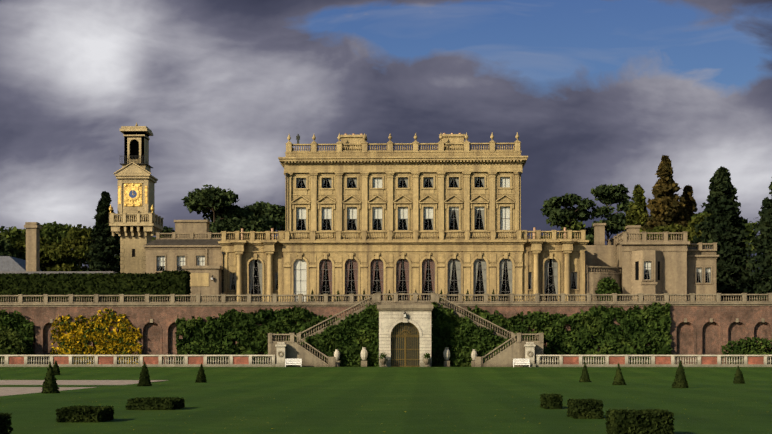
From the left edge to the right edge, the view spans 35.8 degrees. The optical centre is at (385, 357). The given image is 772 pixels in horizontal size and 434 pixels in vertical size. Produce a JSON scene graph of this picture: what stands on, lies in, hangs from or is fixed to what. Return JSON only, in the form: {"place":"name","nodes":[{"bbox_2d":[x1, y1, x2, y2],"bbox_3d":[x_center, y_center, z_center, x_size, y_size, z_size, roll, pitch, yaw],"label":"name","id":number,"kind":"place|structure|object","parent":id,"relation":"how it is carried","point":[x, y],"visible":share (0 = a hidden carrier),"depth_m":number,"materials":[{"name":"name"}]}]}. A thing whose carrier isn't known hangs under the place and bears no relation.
{"place":"outdoors","nodes":[
{"label":"outdoors","id":0,"kind":"place"},
{"bbox_2d":[0,271,117,273],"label":"flat roof","id":1,"kind":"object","parent":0,"point":[49,272],"visible":0.08,"depth_m":212.61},
{"bbox_2d":[0,367,771,433],"bbox_3d":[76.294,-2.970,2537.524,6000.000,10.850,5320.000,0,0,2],"label":"lawn ground","id":2,"kind":"structure","parent":0,"point":[358,400],"depth_m":70.31,"materials":[{"name":"green plant"}]},
{"bbox_2d":[0,380,165,395],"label":"gravel","id":3,"kind":"structure","parent":2,"relation":"on","point":[5,391],"depth_m":112.91,"materials":[{"name":"beige gravel"}]},
{"bbox_2d":[157,177,709,300],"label":"windows","id":4,"kind":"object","parent":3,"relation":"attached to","point":[483,263],"depth_m":198.98,"materials":[{"name":"black glass"}]},
{"bbox_2d":[109,122,163,273],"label":"clock tower","id":5,"kind":"structure","parent":2,"relation":"on","point":[136,228],"depth_m":237.70,"materials":[{"name":"stone"}]},
{"bbox_2d":[109,183,153,212],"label":"gilded clock surround","id":6,"kind":"object","parent":5,"relation":"on","point":[132,202],"visible":1,"depth_m":237.24,"materials":[{"name":"gold metal"}]},
{"bbox_2d":[129,190,136,197],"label":"clock face","id":7,"kind":"object","parent":6,"relation":"attached to","point":[133,192],"visible":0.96,"depth_m":237.22,"materials":[{"name":"blue"}]},
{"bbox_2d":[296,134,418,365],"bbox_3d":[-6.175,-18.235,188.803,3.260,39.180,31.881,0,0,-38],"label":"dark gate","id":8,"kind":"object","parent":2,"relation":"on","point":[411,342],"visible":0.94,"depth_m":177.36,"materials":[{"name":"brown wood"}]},
{"bbox_2d":[0,270,744,433],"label":"clipped hedges","id":9,"kind":"object","parent":2,"relation":"on","point":[619,421],"visible":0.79,"depth_m":107.37,"materials":[{"name":"green plant"}]},
{"bbox_2d":[0,211,760,363],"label":"tree foliage","id":10,"kind":"object","parent":2,"relation":"on","point":[52,232],"visible":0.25,"depth_m":296.86,"materials":[{"name":"green plant"}]},
{"bbox_2d":[9,184,710,270],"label":"trees","id":11,"kind":"object","parent":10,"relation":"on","point":[77,237],"visible":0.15,"depth_m":283.13,"materials":[{"name":"green plant"}]},
{"bbox_2d":[641,155,697,231],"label":"autumn tree","id":12,"kind":"object","parent":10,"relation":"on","point":[665,206],"visible":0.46,"depth_m":265.51,"materials":[{"name":"brown plant"}]},
{"bbox_2d":[0,276,771,366],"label":"ivy creeper","id":13,"kind":"object","parent":2,"relation":"on","point":[350,336],"visible":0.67,"depth_m":182.01,"materials":[{"name":"green plant"}]},
{"bbox_2d":[0,292,771,366],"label":"terrace stonework","id":14,"kind":"object","parent":2,"relation":"on","point":[505,357],"visible":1,"depth_m":182.34,"materials":[{"name":"stone"}]},
{"bbox_2d":[24,220,718,301],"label":"stonework","id":15,"kind":"object","parent":14,"relation":"on","point":[617,257],"visible":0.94,"depth_m":201.83,"materials":[{"name":"grey stone"}]},
{"bbox_2d":[146,239,221,244],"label":"slate","id":16,"kind":"object","parent":15,"relation":"on","point":[184,242],"visible":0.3,"depth_m":204.56,"materials":[{"name":"grey stone"}]},
{"bbox_2d":[0,246,712,271],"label":"slate","id":17,"kind":"object","parent":15,"relation":"on","point":[8,263],"visible":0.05,"depth_m":257.34,"materials":[{"name":"grey stone"}]},
{"bbox_2d":[196,177,710,301],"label":"windows","id":18,"kind":"structure","parent":15,"relation":"on","point":[351,280],"depth_m":199.28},
{"bbox_2d":[320,258,434,300],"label":"curtains","id":19,"kind":"object","parent":18,"relation":"attached to","point":[380,264],"depth_m":199.14,"materials":[{"name":"fabric"}]},
{"bbox_2d":[218,230,588,301],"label":"ground floor facade","id":20,"kind":"structure","parent":14,"relation":"on","point":[523,253],"depth_m":198.49,"materials":[{"name":"stone"}]},
{"bbox_2d":[190,132,527,285],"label":"house stonework","id":21,"kind":"object","parent":20,"relation":"on","point":[354,156],"visible":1,"depth_m":200.26,"materials":[{"name":"stone"}]},
{"bbox_2d":[0,306,771,363],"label":"brick retaining wall","id":22,"kind":"structure","parent":2,"relation":"on","point":[698,332],"depth_m":183.96,"materials":[{"name":"red brick"}]},
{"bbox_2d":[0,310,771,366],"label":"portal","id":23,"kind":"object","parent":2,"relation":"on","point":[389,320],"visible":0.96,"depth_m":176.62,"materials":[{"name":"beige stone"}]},
{"bbox_2d":[9,356,763,363],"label":"brick panels","id":24,"kind":"object","parent":23,"relation":"on","point":[245,359],"visible":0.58,"depth_m":176.75,"materials":[{"name":"red brick"}]},
{"bbox_2d":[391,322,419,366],"bbox_3d":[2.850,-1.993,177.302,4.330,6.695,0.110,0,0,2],"label":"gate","id":25,"kind":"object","parent":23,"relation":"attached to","point":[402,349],"visible":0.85,"depth_m":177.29,"materials":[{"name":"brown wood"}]},
{"bbox_2d":[285,359,529,366],"bbox_3d":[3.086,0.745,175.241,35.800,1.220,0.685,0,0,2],"label":"bench","id":26,"kind":"object","parent":2,"relation":"on","point":[517,360],"visible":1,"depth_m":175.01,"materials":[{"name":"white"}]},
{"bbox_2d":[84,166,771,300],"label":"conifer trees","id":27,"kind":"object","parent":2,"relation":"on","point":[721,199],"visible":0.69,"depth_m":223.79,"materials":[{"name":"green plant"}]},
{"bbox_2d":[0,184,771,295],"bbox_3d":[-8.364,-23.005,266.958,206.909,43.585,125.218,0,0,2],"label":"tree","id":28,"kind":"object","parent":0,"point":[268,215],"depth_m":290.12,"materials":[{"name":"green plant"}]},
{"bbox_2d":[0,0,771,267],"label":"sky","id":29,"kind":"structure","parent":0,"point":[594,93],"materials":[{"name":"grey"}]},
{"bbox_2d":[241,133,565,239],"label":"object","id":30,"kind":"object","parent":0,"point":[272,229],"visible":0.29,"depth_m":202.22,"materials":[{"name":"beige stone"}]},
{"bbox_2d":[120,140,709,317],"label":"windows","id":31,"kind":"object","parent":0,"point":[134,148],"depth_m":200.26,"materials":[{"name":"black glass"}]},
{"bbox_2d":[157,177,709,316],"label":"window blinds","id":32,"kind":"object","parent":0,"point":[299,278],"visible":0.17,"depth_m":200.72,"materials":[{"name":"white fabric"}]}
]}

